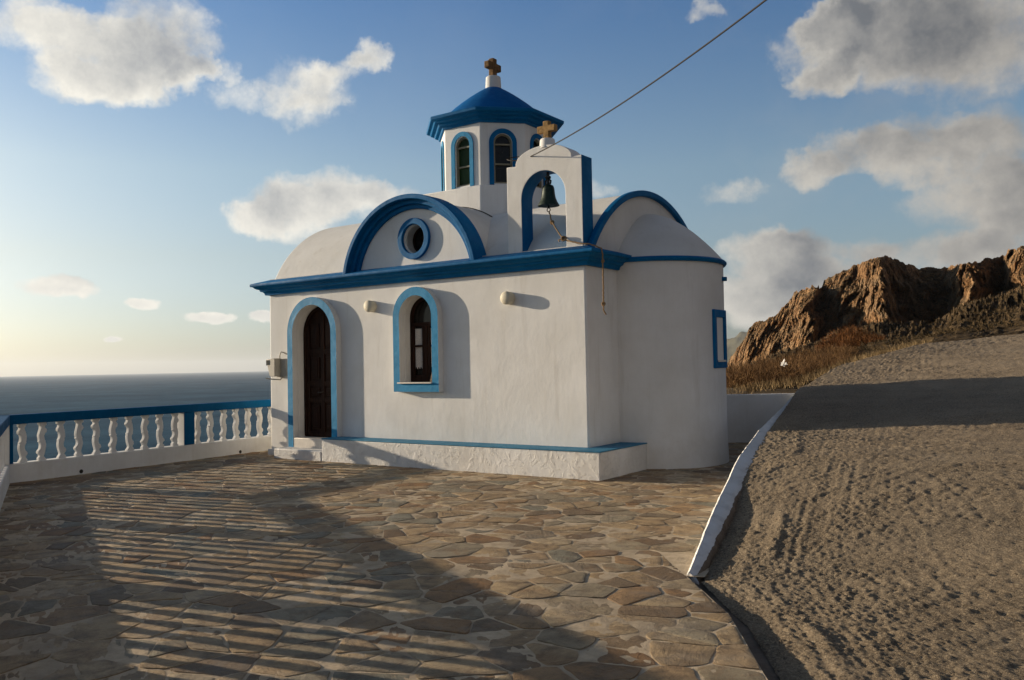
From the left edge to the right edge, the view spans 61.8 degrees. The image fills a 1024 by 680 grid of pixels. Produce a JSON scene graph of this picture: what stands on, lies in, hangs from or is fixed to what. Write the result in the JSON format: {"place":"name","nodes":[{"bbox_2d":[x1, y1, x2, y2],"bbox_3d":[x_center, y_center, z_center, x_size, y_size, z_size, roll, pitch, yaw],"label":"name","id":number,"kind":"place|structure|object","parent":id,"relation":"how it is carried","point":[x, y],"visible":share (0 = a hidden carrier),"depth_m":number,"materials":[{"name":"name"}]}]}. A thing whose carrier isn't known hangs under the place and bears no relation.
{"place":"outdoors","nodes":[
{"label":"outdoors","id":0,"kind":"place"},
{"bbox_2d":[0,371,270,462],"bbox_3d":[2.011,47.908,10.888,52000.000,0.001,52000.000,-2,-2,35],"label":"sea","id":1,"kind":"structure","parent":0,"point":[30,394],"depth_m":1543.82,"materials":[{"name":"liquid"}]},
{"bbox_2d":[0,442,767,679],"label":"flagstone paving","id":2,"kind":"structure","parent":0,"point":[251,634],"depth_m":6.65,"materials":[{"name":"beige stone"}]},
{"bbox_2d":[0,415,9,509],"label":"balustrade","id":3,"kind":"object","parent":2,"relation":"on","point":[4,452],"visible":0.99,"depth_m":11.81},
{"bbox_2d":[9,399,271,482],"bbox_3d":[-5.072,1.888,16.800,0.216,1.403,10.000,-2,-2,30],"label":"balustrade","id":4,"kind":"object","parent":2,"relation":"on","point":[186,431],"visible":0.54,"depth_m":14.44,"materials":[{"name":"concrete"}]},
{"bbox_2d":[250,58,728,480],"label":"chapel","id":5,"kind":"structure","parent":2,"relation":"on","point":[553,370],"depth_m":13.37,"materials":[{"name":"white paint"}]},
{"bbox_2d":[266,351,287,379],"bbox_3d":[-4.421,0.484,16.032,0.470,0.544,0.176,-2,-2,35],"label":"meter box","id":6,"kind":"object","parent":5,"relation":"attached to","point":[277,367],"visible":0.93,"depth_m":15.99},
{"bbox_2d":[303,307,331,436],"bbox_3d":[-3.462,0.572,15.663,1.030,2.435,0.147,-2,-2,35],"label":"door","id":7,"kind":"structure","parent":5,"relation":"in","point":[317,347],"depth_m":15.73,"materials":[{"name":"brown wood"}]},
{"bbox_2d":[364,300,376,311],"bbox_3d":[-2.443,-0.580,14.681,0.204,0.204,0.145,-2,-2,35],"label":"wall lamp","id":8,"kind":"object","parent":5,"relation":"attached to","point":[370,306],"visible":1,"depth_m":14.63,"materials":[{"name":"white glass"}]},
{"bbox_2d":[397,218,430,259],"bbox_3d":[-1.557,-1.679,14.290,0.690,0.690,0.315,-2,-2,35],"label":"round window","id":9,"kind":"structure","parent":5,"relation":"in","point":[421,238],"depth_m":14.24,"materials":[{"name":"blue paint"}]},
{"bbox_2d":[393,287,443,391],"bbox_3d":[-1.508,-0.011,14.135,0.980,1.725,0.350,-2,-2,35],"label":"window","id":10,"kind":"structure","parent":5,"relation":"in","point":[426,328],"depth_m":14.22,"materials":[{"name":"blue paint"}]},
{"bbox_2d":[500,291,514,304],"bbox_3d":[-0.073,-0.639,13.020,0.204,0.204,0.145,-2,-2,35],"label":"wall lamp","id":11,"kind":"object","parent":5,"relation":"attached to","point":[507,298],"visible":1,"depth_m":12.97,"materials":[{"name":"white glass"}]},
{"bbox_2d":[538,172,559,211],"bbox_3d":[0.547,-2.232,12.888,0.330,0.608,0.330,-2,-2,35],"label":"bell","id":12,"kind":"object","parent":5,"relation":"hanging from","point":[548,200],"visible":1,"depth_m":12.81,"materials":[{"name":"brown metal"}]},
{"bbox_2d":[548,211,606,314],"bbox_3d":[0.891,-1.149,12.447,1.029,1.619,0.192,-3,-2,42],"label":"bell rope","id":13,"kind":"object","parent":12,"relation":"hanging from","point":[603,303],"visible":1,"depth_m":12.21,"materials":[{"name":"brown fabric"}]},
{"bbox_2d":[507,0,766,160],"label":"overhead cable","id":14,"kind":"object","parent":5,"relation":"attached to","point":[733,24],"visible":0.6,"depth_m":8.94,"materials":[{"name":"black rubber"}]},
{"bbox_2d":[687,396,792,583],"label":"wall","id":15,"kind":"structure","parent":2,"relation":"on","point":[720,519],"depth_m":7.56,"materials":[{"name":"concrete"}]},
{"bbox_2d":[0,0,1023,376],"label":"sky","id":16,"kind":"structure","parent":0,"point":[161,161],"materials":[{"name":"blue"}]},
{"bbox_2d":[727,331,747,362],"bbox_3d":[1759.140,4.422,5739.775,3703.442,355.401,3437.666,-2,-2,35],"label":"hills","id":17,"kind":"structure","parent":0,"point":[734,343],"depth_m":5339.56,"materials":[{"name":"grey stone"}]},
{"bbox_2d":[726,388,796,393],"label":"ground","id":18,"kind":"structure","parent":0,"point":[776,391],"depth_m":19.27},
{"bbox_2d":[727,393,794,442],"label":"wall","id":19,"kind":"structure","parent":18,"relation":"on","point":[749,416],"depth_m":16.70,"materials":[{"name":"white paint"}]},
{"bbox_2d":[780,382,810,388],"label":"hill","id":20,"kind":"structure","parent":0,"point":[794,387],"depth_m":555.84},
{"bbox_2d":[702,333,1023,679],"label":"road","id":21,"kind":"structure","parent":0,"point":[875,530],"depth_m":6.78,"materials":[{"name":"beige sand"}]},
{"bbox_2d":[695,576,786,679],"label":"gutter","id":22,"kind":"object","parent":21,"relation":"on","point":[763,662],"visible":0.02,"depth_m":5.12,"materials":[{"name":"concrete"}]},
{"bbox_2d":[727,246,1023,383],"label":"rocky hillside","id":23,"kind":"structure","parent":0,"point":[869,293],"depth_m":163.64,"materials":[{"name":"brown stone"}]},
{"bbox_2d":[726,341,863,388],"bbox_3d":[9.469,1.448,31.802,7.963,3.270,22.806,-2,-2,20],"label":"dry brush","id":24,"kind":"object","parent":23,"relation":"on","point":[775,370],"visible":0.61,"depth_m":24.03,"materials":[{"name":"brown plant"}]},
{"bbox_2d":[728,338,934,393],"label":"dry grass","id":25,"kind":"structure","parent":23,"relation":"on","point":[791,383],"depth_m":20.59,"materials":[{"name":"plant"}]},
{"bbox_2d":[813,324,887,350],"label":"round shrub","id":26,"kind":"object","parent":23,"relation":"on","point":[856,339],"visible":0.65,"depth_m":56.99,"materials":[{"name":"brown plant"}]},
{"bbox_2d":[736,287,1023,366],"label":"scrub","id":27,"kind":"object","parent":23,"relation":"on","point":[863,348],"visible":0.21,"depth_m":46.43,"materials":[{"name":"brown plant"}]}
]}

